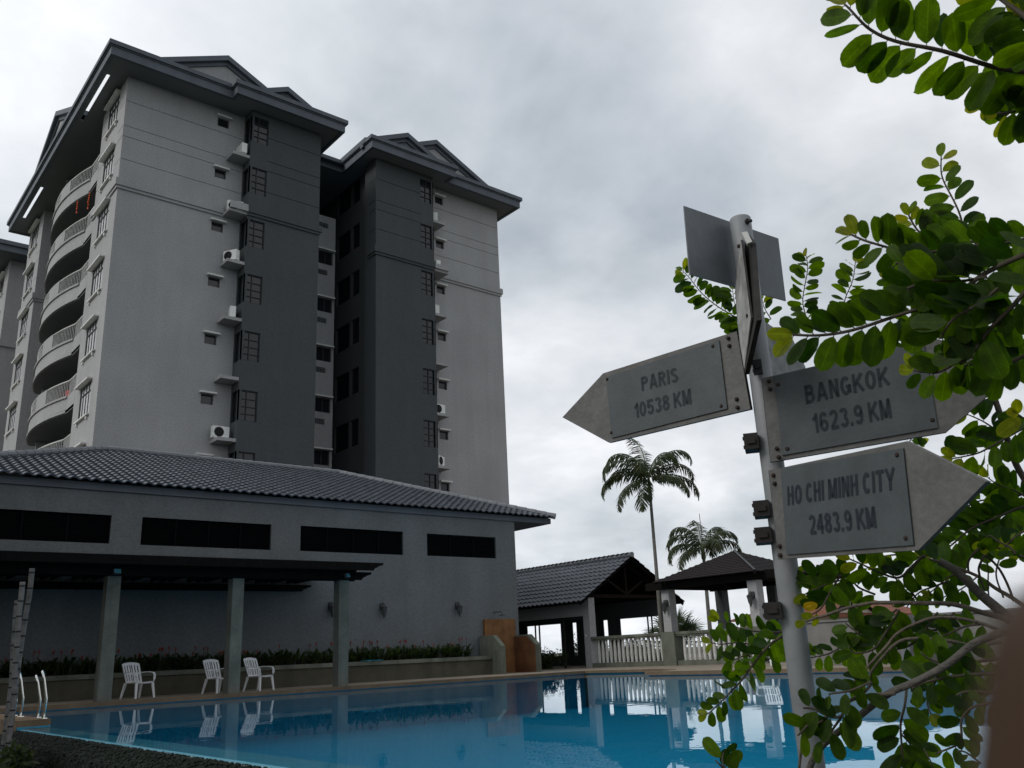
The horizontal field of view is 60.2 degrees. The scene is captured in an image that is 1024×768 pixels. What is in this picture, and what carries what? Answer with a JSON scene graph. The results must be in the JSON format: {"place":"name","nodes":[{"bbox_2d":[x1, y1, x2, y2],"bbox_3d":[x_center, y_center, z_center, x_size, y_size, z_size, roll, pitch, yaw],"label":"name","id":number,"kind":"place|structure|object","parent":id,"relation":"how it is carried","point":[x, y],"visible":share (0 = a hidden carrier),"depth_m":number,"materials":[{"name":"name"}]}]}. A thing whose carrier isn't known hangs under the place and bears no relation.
{"place":"outdoors","nodes":[
{"label":"outdoors","id":0,"kind":"place"},
{"bbox_2d":[0,653,983,709],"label":"pool deck","id":1,"kind":"structure","parent":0,"point":[677,668],"depth_m":25.20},
{"bbox_2d":[0,238,28,450],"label":"apartment building","id":2,"kind":"structure","parent":1,"relation":"on","point":[13,258],"depth_m":62.21,"materials":[{"name":"paint"}]},
{"bbox_2d":[0,271,5,296],"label":"window","id":3,"kind":"structure","parent":2,"relation":"in","point":[3,272],"depth_m":64.81,"materials":[{"name":"white glass"}]},
{"bbox_2d":[119,662,155,698],"bbox_3d":[-8.836,6.981,20.845,0.649,0.819,0.575,-12,-19,28],"label":"plastic chair","id":4,"kind":"object","parent":1,"relation":"on","point":[136,681],"visible":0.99,"depth_m":20.90,"materials":[{"name":"white plastic"}]},
{"bbox_2d":[0,550,383,701],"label":"pergola","id":5,"kind":"object","parent":1,"relation":"on","point":[235,573],"visible":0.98,"depth_m":21.25,"materials":[{"name":"concrete"}]},
{"bbox_2d":[201,659,223,693],"bbox_3d":[-7.344,7.277,22.037,0.649,0.819,0.575,-13,-20,30],"label":"plastic chair","id":6,"kind":"object","parent":1,"relation":"on","point":[217,677],"visible":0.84,"depth_m":22.13,"materials":[{"name":"white plastic"}]},
{"bbox_2d":[0,656,492,704],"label":"planter","id":7,"kind":"object","parent":1,"relation":"on","point":[75,688],"visible":0.67,"depth_m":24.19,"materials":[{"name":"concrete"}]},
{"bbox_2d":[23,650,35,676],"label":"flowering plant","id":8,"kind":"object","parent":7,"relation":"on","point":[28,672],"visible":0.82,"depth_m":21.13,"materials":[{"name":"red plant"}]},
{"bbox_2d":[31,650,50,675],"bbox_3d":[-11.284,6.715,21.130,0.461,0.711,0.683,-12,-19,28],"label":"flowering plant","id":9,"kind":"object","parent":7,"relation":"on","point":[38,672],"visible":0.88,"depth_m":21.14,"materials":[{"name":"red plant"}]},
{"bbox_2d":[30,660,56,675],"bbox_3d":[-11.220,6.853,21.160,0.596,0.459,0.513,4,-18,-21],"label":"flowering plant","id":10,"kind":"object","parent":7,"relation":"on","point":[47,667],"visible":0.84,"depth_m":21.14,"materials":[{"name":"green plant"}]},
{"bbox_2d":[50,656,76,675],"bbox_3d":[-10.991,6.876,21.432,0.541,0.553,0.604,-10,-19,24],"label":"flowering plant","id":11,"kind":"object","parent":7,"relation":"on","point":[57,670],"visible":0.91,"depth_m":21.37,"materials":[{"name":"green plant"}]},
{"bbox_2d":[65,649,85,674],"bbox_3d":[-10.796,6.822,21.553,0.683,0.711,0.461,-8,-18,17],"label":"flowering plant","id":12,"kind":"object","parent":7,"relation":"on","point":[72,670],"visible":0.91,"depth_m":21.54,"materials":[{"name":"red plant"}]},
{"bbox_2d":[73,659,87,674],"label":"flowering plant","id":13,"kind":"object","parent":7,"relation":"on","point":[80,667],"visible":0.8,"depth_m":21.70,"materials":[{"name":"green plant"}]},
{"bbox_2d":[85,660,96,673],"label":"flowering plant","id":14,"kind":"object","parent":7,"relation":"on","point":[90,670],"visible":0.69,"depth_m":21.79,"materials":[{"name":"green plant"}]},
{"bbox_2d":[127,653,145,671],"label":"flowering plant","id":15,"kind":"object","parent":7,"relation":"on","point":[134,658],"visible":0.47,"depth_m":22.44,"materials":[{"name":"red plant"}]},
{"bbox_2d":[133,653,150,671],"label":"flowering plant","id":16,"kind":"object","parent":7,"relation":"on","point":[143,658],"visible":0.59,"depth_m":22.77,"materials":[{"name":"green plant"}]},
{"bbox_2d":[144,652,161,670],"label":"flowering plant","id":17,"kind":"object","parent":7,"relation":"on","point":[152,664],"visible":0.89,"depth_m":22.72,"materials":[{"name":"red plant"}]},
{"bbox_2d":[150,647,167,670],"bbox_3d":[-9.167,7.183,22.935,0.614,0.686,0.532,-17,-22,40],"label":"flowering plant","id":18,"kind":"object","parent":7,"relation":"on","point":[161,664],"visible":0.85,"depth_m":22.84,"materials":[{"name":"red plant"}]},
{"bbox_2d":[163,646,175,670],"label":"flowering plant","id":19,"kind":"object","parent":7,"relation":"on","point":[166,666],"visible":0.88,"depth_m":23.05,"materials":[{"name":"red plant"}]},
{"bbox_2d":[171,647,188,669],"bbox_3d":[-8.711,7.260,23.256,0.614,0.686,0.532,-7,-17,13],"label":"flowering plant","id":20,"kind":"object","parent":7,"relation":"on","point":[176,665],"visible":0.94,"depth_m":23.21,"materials":[{"name":"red plant"}]},
{"bbox_2d":[188,646,204,668],"bbox_3d":[-8.371,7.298,23.472,0.461,0.711,0.683,4,-18,-20],"label":"flowering plant","id":21,"kind":"object","parent":7,"relation":"on","point":[195,657],"visible":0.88,"depth_m":23.47,"materials":[{"name":"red plant"}]},
{"bbox_2d":[260,649,276,665],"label":"flowering plant","id":22,"kind":"object","parent":7,"relation":"on","point":[265,659],"visible":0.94,"depth_m":24.64,"materials":[{"name":"green plant"}]},
{"bbox_2d":[276,648,294,664],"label":"flowering plant","id":23,"kind":"object","parent":7,"relation":"on","point":[281,660],"visible":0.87,"depth_m":24.96,"materials":[{"name":"green plant"}]},
{"bbox_2d":[286,648,300,664],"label":"flowering plant","id":24,"kind":"object","parent":7,"relation":"on","point":[294,657],"visible":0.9,"depth_m":25.14,"materials":[{"name":"green plant"}]},
{"bbox_2d":[308,650,320,663],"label":"flowering plant","id":25,"kind":"object","parent":7,"relation":"on","point":[312,660],"visible":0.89,"depth_m":25.44,"materials":[{"name":"green plant"}]},
{"bbox_2d":[365,646,379,659],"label":"flowering plant","id":26,"kind":"object","parent":7,"relation":"on","point":[371,657],"visible":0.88,"depth_m":26.69,"materials":[{"name":"green plant"}]},
{"bbox_2d":[379,648,391,660],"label":"flowering plant","id":27,"kind":"object","parent":7,"relation":"on","point":[387,655],"visible":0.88,"depth_m":26.97,"materials":[{"name":"green plant"}]},
{"bbox_2d":[410,644,421,658],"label":"flowering plant","id":28,"kind":"object","parent":7,"relation":"on","point":[416,654],"visible":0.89,"depth_m":27.75,"materials":[{"name":"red plant"}]},
{"bbox_2d":[439,643,455,657],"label":"flowering plant","id":29,"kind":"object","parent":7,"relation":"on","point":[443,651],"visible":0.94,"depth_m":28.35,"materials":[{"name":"green plant"}]},
{"bbox_2d":[242,657,274,691],"bbox_3d":[-6.480,7.391,22.539,0.649,0.819,0.575,-11,-19,25],"label":"plastic chair","id":30,"kind":"object","parent":1,"relation":"on","point":[258,674],"visible":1,"depth_m":22.59,"materials":[{"name":"white plastic"}]},
{"bbox_2d":[3,38,521,503],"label":"apartment building","id":31,"kind":"structure","parent":1,"relation":"on","point":[338,342],"depth_m":46.51,"materials":[{"name":"paint"}]},
{"bbox_2d":[4,400,17,438],"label":"window","id":32,"kind":"structure","parent":31,"relation":"in","point":[12,410],"depth_m":53.51,"materials":[{"name":"white glass"}]},
{"bbox_2d":[10,353,23,390],"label":"window","id":33,"kind":"structure","parent":31,"relation":"in","point":[19,365],"depth_m":54.40,"materials":[{"name":"white glass"}]},
{"bbox_2d":[16,306,28,345],"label":"window","id":34,"kind":"structure","parent":31,"relation":"in","point":[24,320],"depth_m":55.29,"materials":[{"name":"white glass"}]},
{"bbox_2d":[22,262,34,300],"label":"window","id":35,"kind":"structure","parent":31,"relation":"in","point":[30,276],"depth_m":56.15,"materials":[{"name":"white glass"}]},
{"bbox_2d":[27,218,39,257],"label":"window","id":36,"kind":"structure","parent":31,"relation":"in","point":[35,234],"depth_m":57.06,"materials":[{"name":"white glass"}]},
{"bbox_2d":[73,376,92,426],"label":"window","id":37,"kind":"structure","parent":31,"relation":"in","point":[86,391],"depth_m":40.45,"materials":[{"name":"white glass"}]},
{"bbox_2d":[80,314,98,364],"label":"window","id":38,"kind":"structure","parent":31,"relation":"in","point":[92,330],"depth_m":41.34,"materials":[{"name":"white glass"}]},
{"bbox_2d":[86,254,104,305],"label":"window","id":39,"kind":"structure","parent":31,"relation":"in","point":[97,273],"depth_m":42.21,"materials":[{"name":"white glass"}]},
{"bbox_2d":[92,196,110,247],"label":"window","id":40,"kind":"structure","parent":31,"relation":"in","point":[103,217],"depth_m":43.08,"materials":[{"name":"white glass"}]},
{"bbox_2d":[98,142,115,193],"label":"window","id":41,"kind":"structure","parent":31,"relation":"in","point":[108,165],"depth_m":43.97,"materials":[{"name":"white glass"}]},
{"bbox_2d":[103,89,120,140],"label":"window","id":42,"kind":"structure","parent":31,"relation":"in","point":[113,117],"depth_m":44.83,"materials":[{"name":"white glass"}]},
{"bbox_2d":[199,390,216,404],"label":"window","id":43,"kind":"structure","parent":31,"relation":"in","point":[205,399],"depth_m":41.99,"materials":[{"name":"grey glass"}]},
{"bbox_2d":[203,330,220,344],"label":"window","id":44,"kind":"structure","parent":31,"relation":"in","point":[208,339],"depth_m":42.88,"materials":[{"name":"grey glass"}]},
{"bbox_2d":[206,272,223,287],"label":"window","id":45,"kind":"structure","parent":31,"relation":"in","point":[214,282],"depth_m":43.76,"materials":[{"name":"grey glass"}]},
{"bbox_2d":[210,217,226,232],"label":"window","id":46,"kind":"structure","parent":31,"relation":"in","point":[217,227],"depth_m":44.64,"materials":[{"name":"black glass"}]},
{"bbox_2d":[210,425,229,438],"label":"air conditioner","id":47,"kind":"object","parent":31,"relation":"on","point":[220,431],"visible":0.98,"depth_m":41.35,"materials":[{"name":"white"}]},
{"bbox_2d":[213,164,229,179],"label":"window","id":48,"kind":"structure","parent":31,"relation":"in","point":[219,174],"depth_m":45.53,"materials":[{"name":"black glass"}]},
{"bbox_2d":[216,113,232,128],"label":"window","id":49,"kind":"structure","parent":31,"relation":"in","point":[223,123],"depth_m":46.40,"materials":[{"name":"black glass"}]},
{"bbox_2d":[223,249,239,260],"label":"air conditioner","id":50,"kind":"object","parent":31,"relation":"on","point":[234,254],"visible":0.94,"depth_m":44.03,"materials":[{"name":"white"}]},
{"bbox_2d":[228,306,235,316],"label":"air conditioner","id":51,"kind":"object","parent":31,"relation":"on","point":[232,311],"visible":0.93,"depth_m":43.10,"materials":[{"name":"white"}]},
{"bbox_2d":[236,142,246,153],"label":"air conditioner","id":52,"kind":"object","parent":31,"relation":"on","point":[241,147],"visible":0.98,"depth_m":45.69,"materials":[{"name":"white metal"}]},
{"bbox_2d":[229,452,254,460],"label":"corner window","id":53,"kind":"structure","parent":31,"relation":"in","point":[242,455],"depth_m":41.62,"materials":[{"name":"black glass"}]},
{"bbox_2d":[230,389,256,423],"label":"corner window","id":54,"kind":"structure","parent":31,"relation":"in","point":[248,398],"depth_m":42.32,"materials":[{"name":"black glass"}]},
{"bbox_2d":[233,331,259,363],"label":"corner window","id":55,"kind":"structure","parent":31,"relation":"in","point":[251,340],"depth_m":43.22,"materials":[{"name":"black glass"}]},
{"bbox_2d":[236,274,261,305],"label":"corner window","id":56,"kind":"structure","parent":31,"relation":"in","point":[253,292],"depth_m":44.09,"materials":[{"name":"black glass"}]},
{"bbox_2d":[239,218,263,250],"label":"corner window","id":57,"kind":"structure","parent":31,"relation":"in","point":[256,229],"depth_m":44.98,"materials":[{"name":"grey glass"}]},
{"bbox_2d":[242,167,266,197],"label":"corner window","id":58,"kind":"structure","parent":31,"relation":"in","point":[258,186],"depth_m":45.86,"materials":[{"name":"grey glass"}]},
{"bbox_2d":[245,115,268,145],"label":"corner window","id":59,"kind":"structure","parent":31,"relation":"in","point":[261,126],"depth_m":46.74,"materials":[{"name":"grey glass"}]},
{"bbox_2d":[314,446,332,465],"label":"kitchen window","id":60,"kind":"structure","parent":31,"relation":"in","point":[321,457],"depth_m":48.83,"materials":[{"name":"black glass"}]},
{"bbox_2d":[315,394,333,412],"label":"kitchen window","id":61,"kind":"structure","parent":31,"relation":"in","point":[321,404],"depth_m":49.72,"materials":[{"name":"black glass"}]},
{"bbox_2d":[316,343,334,361],"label":"kitchen window","id":62,"kind":"structure","parent":31,"relation":"in","point":[322,354],"depth_m":50.59,"materials":[{"name":"black glass"}]},
{"bbox_2d":[317,294,334,312],"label":"kitchen window","id":63,"kind":"structure","parent":31,"relation":"in","point":[324,305],"depth_m":51.46,"materials":[{"name":"black glass"}]},
{"bbox_2d":[318,246,335,265],"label":"kitchen window","id":64,"kind":"structure","parent":31,"relation":"in","point":[323,257],"depth_m":52.35,"materials":[{"name":"black glass"}]},
{"bbox_2d":[335,422,348,453],"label":"flank window","id":65,"kind":"structure","parent":31,"relation":"in","point":[341,432],"depth_m":50.51,"materials":[{"name":"black glass"}]},
{"bbox_2d":[336,372,348,402],"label":"flank window","id":66,"kind":"structure","parent":31,"relation":"in","point":[342,382],"depth_m":51.36,"materials":[{"name":"black glass"}]},
{"bbox_2d":[336,323,349,353],"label":"flank window","id":67,"kind":"structure","parent":31,"relation":"in","point":[342,343],"depth_m":52.26,"materials":[{"name":"black glass"}]},
{"bbox_2d":[337,276,349,306],"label":"flank window","id":68,"kind":"structure","parent":31,"relation":"in","point":[343,288],"depth_m":53.15,"materials":[{"name":"black glass"}]},
{"bbox_2d":[338,186,350,216],"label":"flank window","id":69,"kind":"structure","parent":31,"relation":"in","point":[345,197],"depth_m":54.90,"materials":[{"name":"black glass"}]},
{"bbox_2d":[338,230,350,260],"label":"flank window","id":70,"kind":"structure","parent":31,"relation":"in","point":[344,241],"depth_m":54.03,"materials":[{"name":"black glass"}]},
{"bbox_2d":[351,418,357,446],"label":"flank window","id":71,"kind":"structure","parent":31,"relation":"in","point":[354,423],"depth_m":49.42,"materials":[{"name":"black glass"}]},
{"bbox_2d":[351,367,358,395],"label":"flank window","id":72,"kind":"structure","parent":31,"relation":"in","point":[355,372],"depth_m":50.30,"materials":[{"name":"black glass"}]},
{"bbox_2d":[352,270,358,296],"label":"flank window","id":73,"kind":"structure","parent":31,"relation":"in","point":[355,276],"depth_m":52.10,"materials":[{"name":"black glass"}]},
{"bbox_2d":[352,317,358,344],"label":"flank window","id":74,"kind":"structure","parent":31,"relation":"in","point":[355,323],"depth_m":51.19,"materials":[{"name":"black glass"}]},
{"bbox_2d":[353,178,359,204],"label":"flank window","id":75,"kind":"structure","parent":31,"relation":"in","point":[356,185],"depth_m":53.84,"materials":[{"name":"black glass"}]},
{"bbox_2d":[353,223,359,249],"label":"flank window","id":76,"kind":"structure","parent":31,"relation":"in","point":[356,230],"depth_m":52.94,"materials":[{"name":"black glass"}]},
{"bbox_2d":[420,179,432,203],"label":"corner window","id":77,"kind":"structure","parent":31,"relation":"in","point":[425,186],"depth_m":53.52,"materials":[{"name":"grey glass"}]},
{"bbox_2d":[421,224,433,249],"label":"corner window","id":78,"kind":"structure","parent":31,"relation":"in","point":[426,231],"depth_m":52.63,"materials":[{"name":"grey glass"}]},
{"bbox_2d":[421,270,434,296],"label":"corner window","id":79,"kind":"structure","parent":31,"relation":"in","point":[426,277],"depth_m":51.75,"materials":[{"name":"grey glass"}]},
{"bbox_2d":[422,318,435,344],"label":"corner window","id":80,"kind":"structure","parent":31,"relation":"in","point":[427,325],"depth_m":50.88,"materials":[{"name":"grey glass"}]},
{"bbox_2d":[423,368,436,395],"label":"corner window","id":81,"kind":"structure","parent":31,"relation":"in","point":[428,375],"depth_m":49.99,"materials":[{"name":"grey glass"}]},
{"bbox_2d":[424,420,437,447],"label":"corner window","id":82,"kind":"structure","parent":31,"relation":"in","point":[429,426],"depth_m":49.11,"materials":[{"name":"grey glass"}]},
{"bbox_2d":[424,473,438,488],"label":"corner window","id":83,"kind":"structure","parent":31,"relation":"in","point":[429,479],"depth_m":48.31,"materials":[{"name":"grey glass"}]},
{"bbox_2d":[433,192,445,204],"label":"window","id":84,"kind":"structure","parent":31,"relation":"in","point":[437,200],"depth_m":55.27,"materials":[{"name":"black glass"}]},
{"bbox_2d":[434,237,446,248],"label":"window","id":85,"kind":"structure","parent":31,"relation":"in","point":[439,244],"depth_m":54.40,"materials":[{"name":"grey glass"}]},
{"bbox_2d":[435,282,447,293],"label":"window","id":86,"kind":"structure","parent":31,"relation":"in","point":[440,290],"depth_m":53.51,"materials":[{"name":"grey glass"}]},
{"bbox_2d":[436,329,448,340],"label":"window","id":87,"kind":"structure","parent":31,"relation":"in","point":[441,336],"depth_m":52.65,"materials":[{"name":"grey glass"}]},
{"bbox_2d":[437,378,449,389],"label":"window","id":88,"kind":"structure","parent":31,"relation":"in","point":[442,385],"depth_m":51.75,"materials":[{"name":"grey glass"}]},
{"bbox_2d":[438,428,451,439],"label":"window","id":89,"kind":"structure","parent":31,"relation":"in","point":[443,435],"depth_m":50.88,"materials":[{"name":"grey glass"}]},
{"bbox_2d":[439,480,452,491],"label":"window","id":90,"kind":"structure","parent":31,"relation":"in","point":[444,486],"depth_m":50.01,"materials":[{"name":"grey glass"}]},
{"bbox_2d":[0,445,555,681],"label":"clubhouse","id":91,"kind":"structure","parent":1,"relation":"on","point":[438,553],"depth_m":26.21,"materials":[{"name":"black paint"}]},
{"bbox_2d":[0,509,110,543],"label":"louvred window","id":92,"kind":"structure","parent":91,"relation":"in","point":[14,524],"depth_m":22.62,"materials":[{"name":"black"}]},
{"bbox_2d":[140,518,270,549],"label":"louvred window","id":93,"kind":"structure","parent":91,"relation":"in","point":[155,531],"depth_m":25.03,"materials":[{"name":"black glass"}]},
{"bbox_2d":[300,526,401,554],"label":"louvred window","id":94,"kind":"structure","parent":91,"relation":"in","point":[318,539],"depth_m":27.89,"materials":[{"name":"black glass"}]},
{"bbox_2d":[379,602,386,617],"bbox_3d":[-4.053,7.117,27.794,0.230,0.482,0.340,11,-22,-38],"label":"wall lamp","id":95,"kind":"object","parent":91,"relation":"attached to","point":[382,607],"visible":1,"depth_m":27.71,"materials":[{"name":"grey metal"}]},
{"bbox_2d":[427,534,494,557],"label":"louvred window","id":96,"kind":"structure","parent":91,"relation":"in","point":[437,545],"depth_m":30.57,"materials":[{"name":"black glass"}]},
{"bbox_2d":[0,667,982,712],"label":"pool curb","id":97,"kind":"structure","parent":1,"relation":"on","point":[290,691],"depth_m":21.68,"materials":[{"name":"ceramic"}]},
{"bbox_2d":[479,611,541,673],"bbox_3d":[-0.105,8.737,29.973,1.720,2.034,1.268,11,-22,-38],"label":"shower","id":98,"kind":"object","parent":1,"relation":"on","point":[505,646],"visible":0.94,"depth_m":30.19,"materials":[{"name":"stone"}]},
{"bbox_2d":[541,645,568,669],"bbox_3d":[1.252,10.500,33.688,1.414,1.104,2.040,11,-22,-38],"label":"bush","id":99,"kind":"object","parent":1,"relation":"on","point":[547,662],"visible":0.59,"depth_m":33.35,"materials":[{"name":"green plant"}]},
{"bbox_2d":[516,552,684,668],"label":"pavilion","id":100,"kind":"structure","parent":1,"relation":"on","point":[589,596],"depth_m":36.05,"materials":[{"name":"paint"}]},
{"bbox_2d":[591,633,662,667],"bbox_3d":[4.163,9.523,31.567,0.280,1.090,3.485,11,-22,-38],"label":"balustrade","id":101,"kind":"object","parent":1,"relation":"on","point":[636,663],"visible":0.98,"depth_m":31.46,"materials":[{"name":"concrete"}]},
{"bbox_2d":[624,638,655,653],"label":"bush","id":102,"kind":"object","parent":1,"relation":"on","point":[637,646],"visible":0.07,"depth_m":41.03,"materials":[{"name":"green plant"}]},
{"bbox_2d":[601,438,698,658],"bbox_3d":[5.239,6.361,32.144,3.200,9.576,3.160,11,-22,-38],"label":"palm tree","id":103,"kind":"object","parent":1,"relation":"on","point":[637,472],"visible":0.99,"depth_m":32.76,"materials":[{"name":"green plant"}]},
{"bbox_2d":[641,605,705,649],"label":"fan palm","id":104,"kind":"object","parent":1,"relation":"on","point":[687,624],"visible":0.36,"depth_m":41.26,"materials":[{"name":"green plant"}]},
{"bbox_2d":[666,520,742,658],"bbox_3d":[8.504,9.276,38.001,3.100,7.146,2.790,11,-22,-38],"label":"palm tree","id":105,"kind":"object","parent":1,"relation":"on","point":[714,543],"visible":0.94,"depth_m":38.57,"materials":[{"name":"green plant"}]},
{"bbox_2d":[675,627,750,664],"bbox_3d":[6.624,8.542,28.729,0.280,1.090,3.080,11,-22,-38],"label":"balustrade","id":106,"kind":"object","parent":1,"relation":"on","point":[696,661],"visible":0.48,"depth_m":29.11,"materials":[{"name":"concrete"}]},
{"bbox_2d":[645,550,844,665],"bbox_3d":[7.687,7.410,29.618,4.110,3.680,5.700,11,-22,-38],"label":"gazebo","id":107,"kind":"object","parent":1,"relation":"on","point":[720,576],"visible":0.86,"depth_m":29.75,"materials":[{"name":"paint"}]},
{"bbox_2d":[747,591,754,606],"bbox_3d":[7.453,6.700,27.540,0.340,0.482,0.230,11,-22,-38],"label":"wall lamp","id":108,"kind":"object","parent":107,"relation":"attached to","point":[750,595],"visible":1,"depth_m":27.47,"materials":[{"name":"grey metal"}]},
{"bbox_2d":[679,765,959,767],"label":"pool basin","id":109,"kind":"object","parent":1,"relation":"in","point":[844,766],"depth_m":12.23,"materials":[{"name":"tile"}]},
{"bbox_2d":[0,670,981,729],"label":"waterline tiles","id":110,"kind":"object","parent":109,"relation":"attached to","point":[376,688],"visible":0.33,"depth_m":21.28,"materials":[{"name":"tile"}]},
{"bbox_2d":[731,600,932,642],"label":"house","id":111,"kind":"structure","parent":1,"relation":"on","point":[868,611],"depth_m":54.07,"materials":[{"name":"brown wood"}]},
{"bbox_2d":[806,609,996,665],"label":"boundary wall","id":112,"kind":"structure","parent":1,"relation":"on","point":[820,632],"depth_m":21.52,"materials":[{"name":"white paint"}]},
{"bbox_2d":[8,671,976,767],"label":"pool water","id":113,"kind":"structure","parent":0,"point":[635,720],"depth_m":9.54,"materials":[{"name":"blue liquid"}]},
{"bbox_2d":[0,0,1023,652],"label":"sky","id":114,"kind":"structure","parent":0,"point":[607,119],"materials":[{"name":"grey"}]},
{"bbox_2d":[554,646,717,655],"bbox_3d":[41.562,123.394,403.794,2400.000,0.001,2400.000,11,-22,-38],"label":"ground","id":115,"kind":"structure","parent":0,"point":[660,650],"depth_m":582.76,"materials":[{"name":"grey"}]},
{"bbox_2d":[0,568,34,756],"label":"stem clump","id":116,"kind":"object","parent":115,"relation":"on","point":[18,638],"visible":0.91,"depth_m":11.17,"materials":[{"name":"grey plant"}]},
{"bbox_2d":[0,739,39,767],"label":"shrub","id":117,"kind":"object","parent":115,"relation":"on","point":[20,756],"visible":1,"depth_m":10.01,"materials":[{"name":"green plant"}]},
{"bbox_2d":[0,714,50,733],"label":"raised pool edge","id":118,"kind":"object","parent":115,"relation":"on","point":[26,721],"visible":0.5,"depth_m":12.78,"materials":[{"name":"ceramic"}]},
{"bbox_2d":[17,671,23,716],"bbox_3d":[-7.789,4.930,14.054,0.150,0.699,0.304,4,-18,-21],"label":"handrail","id":119,"kind":"object","parent":118,"relation":"on","point":[22,702],"visible":0.82,"depth_m":13.96,"materials":[{"name":"silver metal"}]},
{"bbox_2d":[35,674,41,717],"bbox_3d":[-7.202,4.754,13.461,0.150,0.638,0.304,4,-18,-21],"label":"handrail","id":120,"kind":"object","parent":118,"relation":"on","point":[39,695],"visible":0.98,"depth_m":13.38,"materials":[{"name":"silver metal"}]},
{"bbox_2d":[40,670,47,718],"bbox_3d":[-6.934,4.608,13.128,0.150,0.699,0.304,4,-18,-21],"label":"handrail","id":121,"kind":"object","parent":118,"relation":"on","point":[46,696],"visible":1,"depth_m":13.05,"materials":[{"name":"silver metal"}]},
{"bbox_2d":[0,730,267,767],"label":"overflow wall","id":122,"kind":"structure","parent":115,"relation":"on","point":[52,751],"depth_m":9.02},
{"bbox_2d":[20,730,286,767],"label":"overflow weir","id":123,"kind":"object","parent":115,"relation":"on","point":[209,757],"visible":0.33,"depth_m":8.10,"materials":[{"name":"tile"}]},
{"bbox_2d":[563,206,990,767],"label":"signpost","id":124,"kind":"object","parent":115,"relation":"on","point":[904,496],"visible":1,"depth_m":2.49,"materials":[{"name":"metal"}]},
{"bbox_2d":[673,0,1023,767],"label":"tree","id":125,"kind":"object","parent":115,"relation":"on","point":[979,320],"visible":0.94,"depth_m":1.83,"materials":[{"name":"green plant"}]},
{"bbox_2d":[970,585,1023,767],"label":"hand","id":126,"kind":"object","parent":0,"point":[998,737],"visible":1,"depth_m":0.04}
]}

